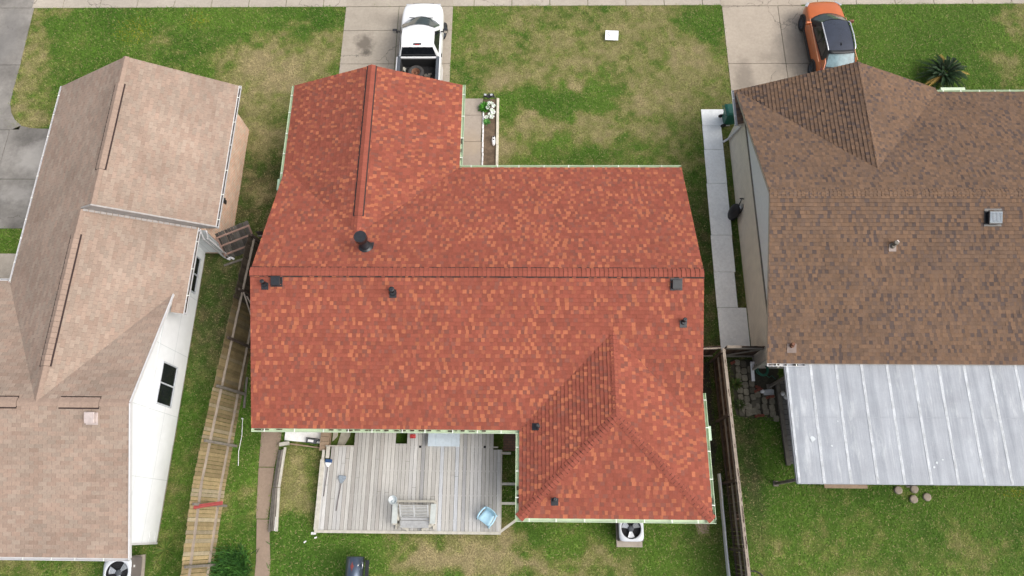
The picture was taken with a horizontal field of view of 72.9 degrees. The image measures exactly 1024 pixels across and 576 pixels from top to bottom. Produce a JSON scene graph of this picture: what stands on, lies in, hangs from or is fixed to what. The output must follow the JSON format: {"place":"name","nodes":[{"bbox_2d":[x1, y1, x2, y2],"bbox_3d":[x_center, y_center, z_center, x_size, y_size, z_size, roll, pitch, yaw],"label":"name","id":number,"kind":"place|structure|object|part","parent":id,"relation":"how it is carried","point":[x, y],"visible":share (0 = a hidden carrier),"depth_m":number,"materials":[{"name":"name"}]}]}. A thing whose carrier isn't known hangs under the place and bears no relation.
{"place":"outdoors","nodes":[
{"label":"outdoors","id":0,"kind":"place"},
{"bbox_2d":[0,0,48,228],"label":"driveway","id":1,"kind":"structure","parent":0,"point":[21,149],"depth_m":32.16,"materials":[{"name":"concrete"}]},
{"bbox_2d":[255,432,281,575],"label":"back path","id":2,"kind":"structure","parent":0,"point":[269,449],"depth_m":26.69,"materials":[{"name":"brown concrete"}]},
{"bbox_2d":[268,450,279,531],"bbox_3d":[-9.166,7.794,26.698,0.114,0.120,3.035,1,71,1],"label":"landscape timber","id":3,"kind":"object","parent":2,"relation":"on","point":[272,495],"visible":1,"depth_m":26.55,"materials":[{"name":"wood"}]},
{"bbox_2d":[339,0,452,81],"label":"driveway","id":4,"kind":"structure","parent":0,"point":[370,37],"depth_m":33.73,"materials":[{"name":"concrete"}]},
{"bbox_2d":[392,3,447,79],"bbox_3d":[-4.253,-10.842,32.154,2.560,1.900,5.990,0,71,1],"label":"pickup truck","id":5,"kind":"object","parent":4,"relation":"on","point":[423,31],"visible":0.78,"depth_m":31.77,"materials":[{"name":"white paint"}]},
{"bbox_2d":[408,65,423,76],"bbox_3d":[-4.430,-9.916,31.974,0.760,0.250,0.756,0,71,1],"label":"spare tyre","id":6,"kind":"object","parent":5,"relation":"in","point":[416,70],"visible":0.77,"depth_m":31.94,"materials":[{"name":"rubber"}]},
{"bbox_3d":[-4.267,-10.713,31.489,1.664,0.579,0.125,0,71,1],"label":"rear window","id":7,"kind":"part","parent":5,"relation":"part of","materials":[{"name":"black glass"}]},
{"bbox_3d":[-3.428,-11.477,31.763,0.159,0.536,1.315,0,71,1],"label":"side window","id":8,"kind":"part","parent":5,"relation":"part of","materials":[{"name":"black glass"}]},
{"bbox_2d":[463,99,482,164],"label":"front path","id":9,"kind":"structure","parent":0,"point":[472,144],"depth_m":31.81,"materials":[{"name":"concrete"}]},
{"bbox_2d":[483,99,495,164],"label":"flower bed soil","id":10,"kind":"structure","parent":0,"point":[489,147],"depth_m":31.69,"materials":[{"name":"brown soil"}]},
{"bbox_2d":[478,101,488,112],"bbox_3d":[-1.296,-8.387,32.085,0.629,0.302,0.643,0,71,1],"label":"green bush","id":11,"kind":"object","parent":10,"relation":"on","point":[482,106],"visible":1,"depth_m":32.08,"materials":[{"name":"green plant"}]},
{"bbox_2d":[483,119,490,125],"bbox_3d":[-1.169,-7.654,31.891,0.403,0.182,0.416,11,71,5],"label":"green bush","id":12,"kind":"object","parent":10,"relation":"on","point":[487,121],"visible":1,"depth_m":31.90,"materials":[{"name":"green plant"}]},
{"bbox_2d":[503,434,515,450],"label":"brick step paving","id":13,"kind":"structure","parent":0,"point":[509,441],"depth_m":27.20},
{"bbox_2d":[0,0,1023,575],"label":"lawn ground","id":14,"kind":"structure","parent":0,"point":[400,438],"depth_m":31.29,"materials":[{"name":"green plant"}]},
{"bbox_2d":[0,56,248,560],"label":"tan roof house","id":15,"kind":"structure","parent":14,"relation":"on","point":[132,209],"depth_m":25.99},
{"bbox_2d":[155,361,177,407],"bbox_3d":[-13.314,3.733,26.735,0.070,1.170,1.620,0,71,1],"label":"window","id":16,"kind":"structure","parent":15,"relation":"in","point":[168,373],"depth_m":26.72,"materials":[{"name":"black glass"}]},
{"bbox_2d":[191,256,200,293],"bbox_3d":[-13.261,-0.700,28.587,0.070,1.350,1.570,0,71,1],"label":"window","id":17,"kind":"structure","parent":15,"relation":"in","point":[198,261],"depth_m":29.06,"materials":[{"name":"black glass"}]},
{"bbox_2d":[132,554,145,575],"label":"condenser pad","id":18,"kind":"object","parent":14,"relation":"on","point":[143,565],"visible":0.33,"depth_m":25.95,"materials":[{"name":"concrete"}]},
{"bbox_2d":[103,556,141,575],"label":"air conditioner","id":19,"kind":"object","parent":18,"relation":"on","point":[132,566],"visible":0.84,"depth_m":25.23,"materials":[{"name":"white metal"}]},
{"bbox_2d":[152,538,175,560],"bbox_3d":[-13.087,9.820,26.034,1.027,0.220,0.857,12,71,5],"label":"weed","id":20,"kind":"object","parent":14,"relation":"on","point":[164,544],"visible":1,"depth_m":26.06,"materials":[{"name":"green plant"}]},
{"bbox_2d":[180,234,260,575],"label":"wooden fence","id":21,"kind":"object","parent":14,"relation":"on","point":[237,333],"visible":0.79,"depth_m":26.60,"materials":[{"name":"brown wood"}]},
{"bbox_2d":[193,501,222,508],"bbox_3d":[-11.058,7.891,25.228,0.932,0.416,0.150,-10,71,-2],"label":"red board","id":22,"kind":"object","parent":21,"relation":"on","point":[209,504],"visible":1,"depth_m":25.22,"materials":[{"name":"red wood"}]},
{"bbox_2d":[243,292,249,312],"bbox_3d":[-10.389,1.686,28.098,0.050,1.535,2.829,-15,71,-4],"label":"pole","id":23,"kind":"object","parent":21,"relation":"attached to","point":[246,302],"visible":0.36,"depth_m":27.89,"materials":[{"name":"grey wood"}]},
{"bbox_2d":[224,258,242,266],"bbox_3d":[-11.954,-1.127,29.903,0.959,0.060,0.090,-19,72,-5],"label":"timber offcut","id":24,"kind":"object","parent":14,"relation":"on","point":[232,262],"visible":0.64,"depth_m":29.88,"materials":[{"name":"wood"}]},
{"bbox_2d":[215,221,255,259],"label":"gate panel","id":25,"kind":"structure","parent":14,"relation":"on","point":[240,234],"depth_m":29.12,"materials":[{"name":"brown wood"}]},
{"bbox_2d":[207,537,272,575],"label":"grassy plant","id":26,"kind":"object","parent":14,"relation":"on","point":[228,567],"visible":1,"depth_m":25.68,"materials":[{"name":"green plant"}]},
{"bbox_2d":[238,418,243,465],"bbox_3d":[-10.722,6.051,27.345,0.084,0.120,1.858,-2,71,1],"label":"cord","id":27,"kind":"object","parent":14,"relation":"on","point":[240,442],"visible":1,"depth_m":27.30,"materials":[{"name":"white paint"}]},
{"bbox_2d":[243,377,247,407],"bbox_3d":[-10.765,4.222,28.016,0.080,0.040,1.251,-2,71,0],"label":"plank","id":28,"kind":"object","parent":14,"relation":"on","point":[246,384],"visible":1,"depth_m":28.01,"materials":[{"name":"grey wood"}]},
{"bbox_2d":[255,231,263,237],"bbox_3d":[-9.688,-1.985,29.239,1.650,1.800,0.102,0,71,1],"label":"wooden fence","id":29,"kind":"object","parent":14,"relation":"on","point":[260,233],"visible":0.09,"depth_m":28.60,"materials":[{"name":"wood"}]},
{"bbox_2d":[270,450,280,530],"bbox_3d":[-9.073,7.741,26.620,0.131,0.120,2.983,0,71,1],"label":"landscape timber","id":30,"kind":"object","parent":14,"relation":"on","point":[274,493],"visible":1,"depth_m":26.50,"materials":[{"name":"wood"}]},
{"bbox_2d":[272,450,282,530],"bbox_3d":[-8.984,7.713,26.532,0.146,0.120,2.988,0,71,1],"label":"landscape timber","id":31,"kind":"object","parent":30,"relation":"on","point":[275,499],"visible":1,"depth_m":26.45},
{"bbox_2d":[275,447,286,530],"bbox_3d":[-8.891,7.680,26.563,0.163,0.120,3.104,0,71,1],"label":"landscape timber","id":32,"kind":"object","parent":14,"relation":"on","point":[278,489],"visible":1,"depth_m":26.49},
{"bbox_2d":[284,432,320,443],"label":"back step slab","id":33,"kind":"structure","parent":14,"relation":"on","point":[296,436],"depth_m":27.39,"materials":[{"name":"concrete"}]},
{"bbox_2d":[306,437,319,444],"bbox_3d":[-7.732,6.013,27.180,0.730,0.193,0.236,7,71,3],"label":"pressure washer","id":34,"kind":"object","parent":33,"relation":"on","point":[313,440],"visible":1,"depth_m":27.12,"materials":[{"name":"grey plastic"}]},
{"bbox_2d":[290,443,318,447],"bbox_3d":[-8.106,6.211,27.262,1.259,0.100,0.050,7,71,3],"label":"landscape timber","id":35,"kind":"object","parent":14,"relation":"on","point":[304,445],"visible":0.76,"depth_m":27.22,"materials":[{"name":"brown wood"}]},
{"bbox_2d":[279,441,289,446],"bbox_3d":[-8.918,6.105,27.166,0.377,0.120,0.140,-10,71,-2],"label":"landscape timber","id":36,"kind":"object","parent":35,"relation":"on","point":[284,443],"visible":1,"depth_m":27.11,"materials":[{"name":"beige wood"}]},
{"bbox_2d":[319,432,331,450],"bbox_3d":[-7.311,5.941,27.226,0.340,0.338,0.898,0,71,1],"label":"wooden step","id":37,"kind":"object","parent":14,"relation":"on","point":[324,441],"visible":0.72,"depth_m":27.06,"materials":[{"name":"brown wood"}]},
{"bbox_2d":[332,432,337,441],"bbox_3d":[-6.982,5.800,27.422,0.209,0.050,0.542,0,71,1],"label":"flagstone","id":38,"kind":"object","parent":14,"relation":"on","point":[335,435],"visible":0.56,"depth_m":27.39,"materials":[{"name":"beige stone"}]},
{"bbox_2d":[337,433,350,444],"bbox_3d":[-6.598,5.863,27.392,0.388,0.050,0.968,13,71,5],"label":"flagstone","id":39,"kind":"object","parent":14,"relation":"on","point":[343,438],"visible":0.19,"depth_m":27.34,"materials":[{"name":"beige stone"}]},
{"bbox_2d":[345,556,368,575],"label":"barrel grill","id":40,"kind":"object","parent":14,"relation":"on","point":[354,566],"visible":1,"depth_m":24.75,"materials":[{"name":"black metal"}]},
{"bbox_2d":[313,433,514,534],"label":"wooden deck","id":41,"kind":"structure","parent":14,"relation":"on","point":[459,520],"depth_m":26.35,"materials":[{"name":"grey wood"}]},
{"bbox_2d":[322,446,329,458],"bbox_3d":[-7.194,6.435,26.778,0.295,0.105,0.625,0,71,1],"label":"loose board","id":42,"kind":"object","parent":41,"relation":"on","point":[327,452],"visible":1,"depth_m":26.78,"materials":[{"name":"beige wood"}]},
{"bbox_2d":[323,459,331,495],"bbox_3d":[-7.051,7.228,26.443,0.266,0.070,1.372,0,71,1],"label":"broom","id":43,"kind":"object","parent":41,"relation":"on","point":[328,462],"visible":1,"depth_m":26.58,"materials":[{"name":"white paint"}]},
{"bbox_2d":[336,475,345,509],"bbox_3d":[-6.476,7.756,26.248,0.290,0.070,1.300,0,71,1],"label":"shovel","id":44,"kind":"object","parent":41,"relation":"on","point":[341,478],"visible":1,"depth_m":26.38,"materials":[{"name":"grey metal"}]},
{"bbox_2d":[391,500,435,530],"bbox_3d":[-3.591,8.391,25.586,1.620,0.821,1.101,0,71,1],"label":"glider bench","id":45,"kind":"object","parent":41,"relation":"on","point":[423,517],"visible":1,"depth_m":25.50,"materials":[{"name":"white wood"}]},
{"bbox_2d":[388,495,396,503],"bbox_3d":[-4.380,7.803,25.536,0.330,0.140,0.327,0,71,1],"label":"tin bowl","id":46,"kind":"object","parent":45,"relation":"on","point":[392,499],"visible":1,"depth_m":25.55,"materials":[{"name":"metal"}]},
{"bbox_2d":[428,433,459,446],"bbox_3d":[-2.609,5.844,26.729,1.220,0.305,0.540,0,71,1],"label":"storage box","id":47,"kind":"object","parent":41,"relation":"on","point":[443,439],"visible":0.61,"depth_m":26.59,"materials":[{"name":"white plastic"}]},
{"bbox_2d":[477,506,497,528],"bbox_3d":[-0.910,8.418,25.514,0.650,0.855,0.630,34,75,12],"label":"plastic chair","id":48,"kind":"object","parent":41,"relation":"on","point":[486,516],"visible":1,"depth_m":25.48,"materials":[{"name":"blue plastic"}]},
{"bbox_2d":[249,64,715,523],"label":"red roof house","id":49,"kind":"structure","parent":14,"relation":"on","point":[409,272],"depth_m":24.74,"materials":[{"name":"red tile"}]},
{"bbox_2d":[481,111,483,164],"bbox_3d":[-1.331,-6.786,31.667,0.085,0.100,3.152,0,71,1],"label":"bed edging","id":50,"kind":"object","parent":14,"relation":"on","point":[482,138],"visible":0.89,"depth_m":31.67,"materials":[{"name":"white paint"}]},
{"bbox_2d":[482,93,495,100],"bbox_3d":[-1.051,-8.771,32.091,0.606,0.618,0.220,0,71,1],"label":"garden spotlight","id":51,"kind":"object","parent":14,"relation":"on","point":[488,95],"visible":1,"depth_m":31.83,"materials":[{"name":"black plastic"}]},
{"bbox_2d":[496,98,498,164],"bbox_3d":[-0.667,-7.072,31.743,0.126,0.130,3.720,0,71,1],"label":"bed edging","id":52,"kind":"object","parent":14,"relation":"on","point":[497,130],"visible":0.86,"depth_m":31.70,"materials":[{"name":"stone"}]},
{"bbox_2d":[605,30,618,39],"bbox_3d":[4.787,-12.099,33.312,0.620,0.298,0.466,3,71,2],"label":"utility cover","id":53,"kind":"object","parent":14,"relation":"on","point":[611,35],"visible":1,"depth_m":33.23,"materials":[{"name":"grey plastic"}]},
{"bbox_2d":[616,523,642,546],"bbox_3d":[4.387,9.121,26.046,0.960,0.080,1.150,0,71,1],"label":"condenser pad","id":54,"kind":"object","parent":14,"relation":"on","point":[627,544],"visible":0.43,"depth_m":25.86,"materials":[{"name":"concrete"}]},
{"bbox_2d":[617,523,643,541],"bbox_3d":[4.360,8.899,25.651,0.900,0.714,0.900,0,71,1],"label":"air conditioner","id":55,"kind":"object","parent":54,"relation":"on","point":[630,532],"visible":0.76,"depth_m":25.38,"materials":[{"name":"white metal"}]},
{"bbox_2d":[695,524,708,533],"bbox_3d":[7.163,9.053,26.070,0.550,0.062,0.400,0,71,1],"label":"bare soil patch","id":56,"kind":"object","parent":14,"relation":"on","point":[704,527],"visible":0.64,"depth_m":26.05,"materials":[{"name":"brown soil"}]},
{"bbox_2d":[703,346,720,356],"bbox_3d":[7.236,2.561,27.362,1.604,1.754,0.101,-2,71,0],"label":"wooden fence","id":57,"kind":"object","parent":14,"relation":"on","point":[708,351],"visible":0.27,"depth_m":27.14,"materials":[{"name":"wood"}]},
{"bbox_2d":[717,473,729,575],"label":"white edging","id":58,"kind":"object","parent":14,"relation":"on","point":[723,525],"visible":1,"depth_m":25.88,"materials":[{"name":"paint"}]},
{"bbox_2d":[709,348,750,575],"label":"wooden fence","id":59,"kind":"object","parent":14,"relation":"on","point":[730,457],"visible":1,"depth_m":25.73,"materials":[{"name":"wood"}]},
{"bbox_2d":[725,345,764,356],"bbox_3d":[8.973,2.540,27.315,1.474,1.795,0.116,0,71,1],"label":"wooden fence","id":60,"kind":"object","parent":14,"relation":"on","point":[739,351],"visible":0.85,"depth_m":27.09,"materials":[{"name":"wood"}]},
{"bbox_2d":[727,359,778,420],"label":"bare soil side yard","id":61,"kind":"structure","parent":14,"relation":"on","point":[762,381],"depth_m":27.83,"materials":[{"name":"grey soil pavers"}]},
{"bbox_2d":[730,378,743,390],"bbox_3d":[8.958,3.822,27.668,0.575,0.304,0.569,-22,72,-6],"label":"weed","id":62,"kind":"object","parent":61,"relation":"on","point":[736,383],"visible":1,"depth_m":27.67,"materials":[{"name":"green plant"}]},
{"bbox_2d":[735,366,740,372],"bbox_3d":[9.116,3.288,27.981,0.200,0.055,0.281,3,70,1],"label":"paving stone","id":63,"kind":"object","parent":61,"relation":"on","point":[737,369],"visible":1,"depth_m":27.95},
{"bbox_2d":[735,373,741,378],"bbox_3d":[9.113,3.558,27.889,0.233,0.055,0.283,6,70,5],"label":"paving stone","id":64,"kind":"object","parent":61,"relation":"on","point":[738,375],"visible":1,"depth_m":27.87,"materials":[{"name":"grey stone"}]},
{"bbox_2d":[735,399,745,409],"bbox_3d":[9.037,4.600,27.415,0.512,0.267,0.559,0,71,1],"label":"weed","id":65,"kind":"object","parent":61,"relation":"on","point":[740,402],"visible":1,"depth_m":27.41,"materials":[{"name":"green plant"}]},
{"bbox_2d":[740,361,745,366],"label":"paving stone","id":66,"kind":"object","parent":61,"relation":"on","point":[742,363],"visible":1,"depth_m":28.03,"materials":[{"name":"grey stone"}]},
{"bbox_2d":[741,368,746,373],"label":"paving stone","id":67,"kind":"object","parent":61,"relation":"on","point":[743,370],"visible":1,"depth_m":27.93,"materials":[{"name":"grey stone"}]},
{"bbox_2d":[742,375,747,380],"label":"paving stone","id":68,"kind":"object","parent":61,"relation":"on","point":[744,378],"visible":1,"depth_m":27.83,"materials":[{"name":"grey stone"}]},
{"bbox_2d":[742,382,747,387],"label":"paving stone","id":69,"kind":"object","parent":61,"relation":"on","point":[745,384],"visible":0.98,"depth_m":27.75,"materials":[{"name":"grey stone"}]},
{"bbox_2d":[743,388,748,394],"bbox_3d":[9.343,4.146,27.680,0.212,0.055,0.271,-1,72,-1],"label":"paving stone","id":70,"kind":"object","parent":61,"relation":"on","point":[745,391],"visible":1,"depth_m":27.66,"materials":[{"name":"grey stone"}]},
{"bbox_2d":[744,396,749,401],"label":"paving stone","id":71,"kind":"object","parent":61,"relation":"on","point":[746,398],"visible":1,"depth_m":27.55,"materials":[{"name":"grey stone"}]},
{"bbox_2d":[749,380,754,386],"bbox_3d":[9.602,3.819,27.779,0.216,0.055,0.284,5,70,5],"label":"paving stone","id":72,"kind":"object","parent":61,"relation":"on","point":[751,383],"visible":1,"depth_m":27.75,"materials":[{"name":"grey stone"}]},
{"bbox_2d":[750,362,754,380],"bbox_3d":[9.635,3.348,27.770,0.175,0.219,0.759,0,71,1],"label":"white plank","id":73,"kind":"object","parent":72,"relation":"on","point":[752,371],"visible":1,"depth_m":27.74,"materials":[{"name":"paint"}]},
{"bbox_2d":[749,387,754,392],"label":"paving stone","id":74,"kind":"object","parent":61,"relation":"on","point":[751,389],"visible":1,"depth_m":27.68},
{"bbox_2d":[750,394,755,400],"bbox_3d":[9.594,4.348,27.603,0.204,0.055,0.254,-5,70,-1],"label":"paving stone","id":75,"kind":"object","parent":61,"relation":"on","point":[752,397],"visible":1,"depth_m":27.57,"materials":[{"name":"grey stone"}]},
{"bbox_2d":[752,408,757,414],"bbox_3d":[9.587,4.867,27.414,0.242,0.055,0.279,2,72,0],"label":"paving stone","id":76,"kind":"object","parent":61,"relation":"on","point":[754,411],"visible":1,"depth_m":27.38,"materials":[{"name":"grey stone"}]},
{"bbox_2d":[762,397,767,403],"bbox_3d":[10.030,4.467,27.546,0.210,0.055,0.268,-2,72,-1],"label":"paving stone","id":77,"kind":"object","parent":61,"relation":"on","point":[764,400],"visible":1,"depth_m":27.52,"materials":[{"name":"grey stone"}]},
{"bbox_2d":[763,408,768,414],"bbox_3d":[10.042,4.888,27.408,0.241,0.055,0.263,2,70,5],"label":"paving stone","id":78,"kind":"object","parent":61,"relation":"on","point":[766,411],"visible":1,"depth_m":27.38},
{"bbox_2d":[764,389,773,394],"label":"stone slab","id":79,"kind":"structure","parent":61,"relation":"on","point":[768,391],"depth_m":27.61,"materials":[{"name":"grey stone"}]},
{"bbox_2d":[769,398,774,404],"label":"paving stone","id":80,"kind":"object","parent":61,"relation":"on","point":[771,401],"visible":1,"depth_m":27.51,"materials":[{"name":"grey stone"}]},
{"bbox_2d":[769,405,774,410],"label":"paving stone","id":81,"kind":"object","parent":61,"relation":"on","point":[771,407],"visible":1,"depth_m":27.43,"materials":[{"name":"grey stone"}]},
{"bbox_2d":[770,411,775,416],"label":"paving stone","id":82,"kind":"object","parent":61,"relation":"on","point":[772,413],"visible":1,"depth_m":27.35,"materials":[{"name":"grey stone"}]},
{"bbox_2d":[773,416,778,421],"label":"paving stone","id":83,"kind":"object","parent":61,"relation":"on","point":[776,418],"visible":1,"depth_m":27.29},
{"bbox_2d":[775,383,790,464],"bbox_3d":[10.625,5.321,27.201,0.160,0.140,3.180,0,71,1],"label":"patio edging","id":84,"kind":"object","parent":61,"relation":"on","point":[783,425],"visible":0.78,"depth_m":27.13,"materials":[{"name":"grey concrete"}]},
{"bbox_2d":[824,484,867,488],"bbox_3d":[12.499,7.355,26.248,1.600,0.555,0.470,0,71,1],"label":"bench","id":85,"kind":"object","parent":14,"relation":"on","point":[844,486],"visible":0.25,"depth_m":25.93,"materials":[{"name":"brown wood"}]},
{"bbox_2d":[723,61,1023,369],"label":"brown roof house","id":86,"kind":"structure","parent":14,"relation":"on","point":[880,218],"depth_m":25.23,"materials":[{"name":"brown"}]},
{"bbox_2d":[755,364,773,377],"bbox_3d":[10.068,3.404,27.631,0.572,0.594,0.960,-40,75,-12],"label":"garden hose","id":87,"kind":"object","parent":86,"relation":"hanging from","point":[767,371],"visible":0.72,"depth_m":27.48,"materials":[{"name":"green rubber"}]},
{"bbox_2d":[766,364,1023,487],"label":"patio cover","id":88,"kind":"object","parent":14,"relation":"on","point":[908,426],"visible":1,"depth_m":24.72,"materials":[{"name":"white metal"}]},
{"bbox_2d":[893,486,901,493],"bbox_3d":[14.665,7.684,26.334,0.297,0.100,0.296,0,71,1],"label":"log slice","id":89,"kind":"object","parent":14,"relation":"on","point":[897,489],"visible":1,"depth_m":26.30,"materials":[{"name":"brown wood"}]},
{"bbox_2d":[909,495,917,502],"bbox_3d":[15.192,7.983,26.220,0.297,0.100,0.296,30,74,11],"label":"log slice","id":90,"kind":"object","parent":14,"relation":"on","point":[913,498],"visible":1,"depth_m":26.18,"materials":[{"name":"brown wood"}]},
{"bbox_2d":[910,486,918,492],"bbox_3d":[15.281,7.642,26.337,0.296,0.100,0.297,15,72,6],"label":"log slice","id":91,"kind":"object","parent":14,"relation":"on","point":[914,489],"visible":0.88,"depth_m":26.29,"materials":[{"name":"brown wood"}]},
{"bbox_2d":[922,493,931,500],"bbox_3d":[15.699,7.905,26.238,0.297,0.100,0.296,-41,75,-12],"label":"log slice","id":92,"kind":"object","parent":14,"relation":"on","point":[926,496],"visible":1,"depth_m":26.20,"materials":[{"name":"brown wood"}]},
{"bbox_2d":[914,54,968,89],"bbox_3d":[19.854,-9.898,31.879,2.493,1.021,2.440,0,71,1],"label":"sago palm","id":93,"kind":"object","parent":14,"relation":"on","point":[940,74],"visible":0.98,"depth_m":31.69,"materials":[{"name":"green plant"}]},
{"bbox_2d":[32,0,1023,7],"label":"sidewalk","id":94,"kind":"structure","parent":0,"point":[161,3],"depth_m":34.32,"materials":[{"name":"concrete"}]},
{"bbox_2d":[703,362,716,473],"bbox_3d":[7.172,5.795,27.205,1.700,0.064,5.900,0,71,1],"label":"bare soil fence strip","id":95,"kind":"object","parent":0,"point":[709,401],"visible":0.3,"depth_m":27.50,"materials":[{"name":"brown soil"}]},
{"bbox_2d":[701,109,749,349],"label":"side path","id":96,"kind":"structure","parent":0,"point":[733,323],"depth_m":29.87,"materials":[{"name":"concrete"}]},
{"bbox_2d":[718,104,734,126],"bbox_3d":[9.803,-7.789,31.258,0.798,1.060,0.600,-5,71,-1],"label":"wheelie bin","id":97,"kind":"object","parent":96,"relation":"on","point":[727,115],"visible":0.74,"depth_m":31.01,"materials":[{"name":"green plastic"}]},
{"bbox_2d":[728,198,743,220],"bbox_3d":[9.589,-3.331,29.715,0.471,1.145,0.607,0,71,1],"label":"black bag","id":98,"kind":"object","parent":96,"relation":"on","point":[734,211],"visible":1,"depth_m":29.56,"materials":[{"name":"plastic"}]},
{"bbox_2d":[720,0,808,89],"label":"driveway","id":99,"kind":"structure","parent":0,"point":[755,43],"depth_m":33.19,"materials":[{"name":"concrete"}]},
{"bbox_2d":[798,1,857,72],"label":"orange car","id":100,"kind":"object","parent":99,"relation":"on","point":[825,28],"visible":0.81,"depth_m":31.61,"materials":[{"name":"paint"}]},
{"bbox_3d":[14.038,-11.816,31.794,0.157,0.416,1.030,-3,71,0],"label":"side window","id":101,"kind":"part","parent":100,"relation":"part of","materials":[{"name":"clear glass"}]},
{"bbox_3d":[14.086,-10.858,31.453,0.160,0.418,0.840,-2,71,0],"label":"side window","id":102,"kind":"part","parent":100,"relation":"part of","materials":[{"name":"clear glass"}]},
{"bbox_3d":[14.801,-10.244,31.183,1.286,0.369,0.512,-2,71,0],"label":"rear window","id":103,"kind":"part","parent":100,"relation":"part of","materials":[{"name":"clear glass"}]},
{"bbox_2d":[780,380,795,463],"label":"patio floor","id":104,"kind":"structure","parent":0,"point":[783,389],"depth_m":27.27,"materials":[{"name":"grey concrete"}]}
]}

